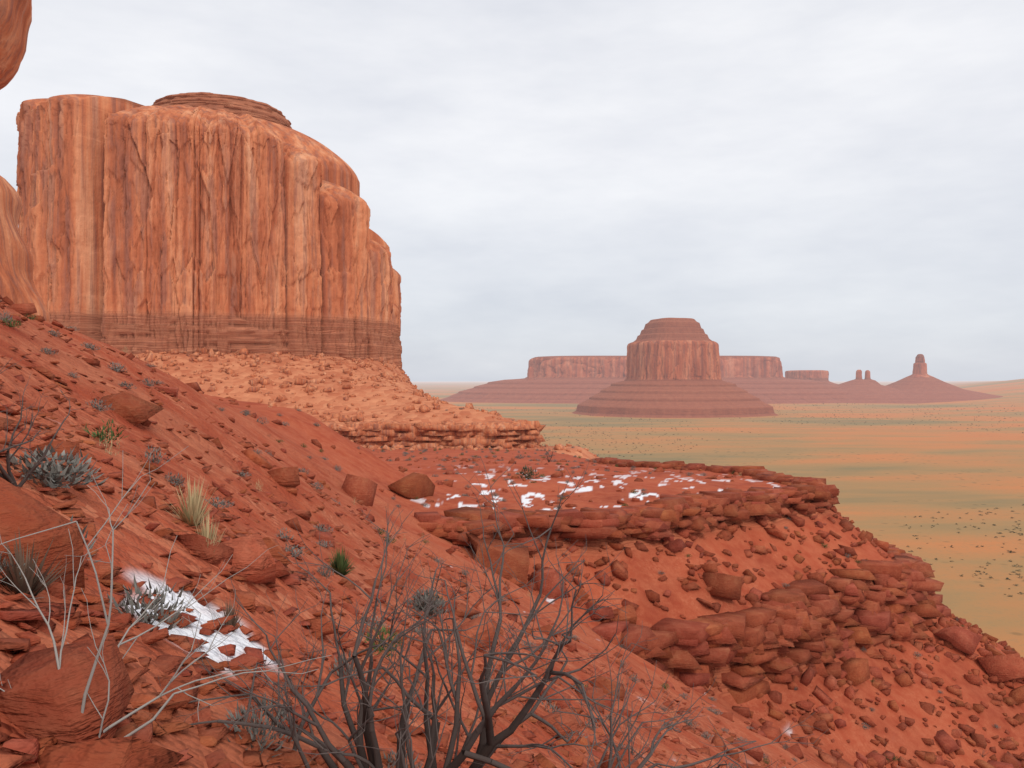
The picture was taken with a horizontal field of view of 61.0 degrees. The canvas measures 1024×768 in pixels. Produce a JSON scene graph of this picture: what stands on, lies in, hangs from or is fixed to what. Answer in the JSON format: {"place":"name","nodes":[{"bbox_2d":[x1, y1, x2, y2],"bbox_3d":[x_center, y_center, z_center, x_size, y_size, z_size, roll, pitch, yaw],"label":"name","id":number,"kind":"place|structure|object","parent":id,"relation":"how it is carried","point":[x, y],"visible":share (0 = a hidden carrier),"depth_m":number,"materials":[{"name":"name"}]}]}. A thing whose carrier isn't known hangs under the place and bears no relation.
{"place":"outdoors","nodes":[
{"label":"outdoors","id":0,"kind":"place"},
{"bbox_2d":[0,300,1023,767],"bbox_3d":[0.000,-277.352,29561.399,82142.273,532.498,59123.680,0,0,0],"label":"terrain","id":1,"kind":"structure","parent":0,"point":[884,470],"depth_m":57.16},
{"bbox_2d":[0,0,50,321],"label":"rock tower","id":2,"kind":"structure","parent":1,"relation":"on","point":[17,285],"depth_m":36.52,"materials":[{"name":"stone"}]},
{"bbox_2d":[16,92,401,370],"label":"butte","id":3,"kind":"object","parent":1,"relation":"on","point":[190,222],"visible":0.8,"depth_m":266.64,"materials":[{"name":"stone"}]},
{"bbox_2d":[136,347,596,456],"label":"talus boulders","id":4,"kind":"object","parent":1,"relation":"on","point":[394,435],"visible":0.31,"depth_m":230.03,"materials":[{"name":"stone"}]},
{"bbox_2d":[0,357,989,767],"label":"bare shrubs","id":5,"kind":"object","parent":1,"relation":"on","point":[488,745],"visible":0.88,"depth_m":3.75,"materials":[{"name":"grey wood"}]},
{"bbox_2d":[0,295,1023,767],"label":"rocks","id":6,"kind":"object","parent":1,"relation":"on","point":[778,633],"visible":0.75,"depth_m":33.13,"materials":[{"name":"red stone"}]},
{"bbox_2d":[0,300,1023,767],"bbox_3d":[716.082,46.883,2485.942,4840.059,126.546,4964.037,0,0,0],"label":"shrubs","id":7,"kind":"object","parent":1,"relation":"on","point":[46,474],"visible":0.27,"depth_m":7.20,"materials":[{"name":"grey plant"}]},
{"bbox_2d":[440,356,847,403],"bbox_3d":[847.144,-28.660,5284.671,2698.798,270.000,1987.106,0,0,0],"label":"mesa","id":8,"kind":"structure","parent":1,"relation":"on","point":[571,379],"depth_m":4797.07,"materials":[{"name":"stone"}]},
{"bbox_2d":[527,367,535,380],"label":"rock spire","id":9,"kind":"structure","parent":8,"relation":"on","point":[531,374],"depth_m":4866.41,"materials":[{"name":"stone"}]},
{"bbox_2d":[572,318,778,417],"bbox_3d":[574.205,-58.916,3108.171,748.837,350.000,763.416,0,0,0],"label":"butte","id":10,"kind":"object","parent":1,"relation":"on","point":[673,368],"visible":0.99,"depth_m":2949.10,"materials":[{"name":"stone"}]},
{"bbox_2d":[785,370,837,384],"bbox_3d":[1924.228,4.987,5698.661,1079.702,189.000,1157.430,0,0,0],"label":"mesa","id":11,"kind":"structure","parent":1,"relation":"on","point":[820,375],"depth_m":5550.10,"materials":[{"name":"stone"}]},
{"bbox_2d":[836,370,904,402],"bbox_3d":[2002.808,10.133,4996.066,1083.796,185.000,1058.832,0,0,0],"label":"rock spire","id":12,"kind":"structure","parent":1,"relation":"on","point":[858,389],"depth_m":4743.91,"materials":[{"name":"red stone"}]},
{"bbox_2d":[864,370,880,384],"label":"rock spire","id":13,"kind":"structure","parent":12,"relation":"on","point":[867,376],"depth_m":4995.74,"materials":[{"name":"red stone"}]},
{"bbox_2d":[886,354,1002,403],"bbox_3d":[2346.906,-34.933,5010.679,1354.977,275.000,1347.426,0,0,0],"label":"rock spire","id":14,"kind":"structure","parent":1,"relation":"on","point":[919,385],"depth_m":4784.81,"materials":[{"name":"red stone"}]},
{"bbox_2d":[0,0,1023,381],"label":"sky","id":15,"kind":"structure","parent":0,"point":[836,187],"materials":[{"name":"white"}]}
]}

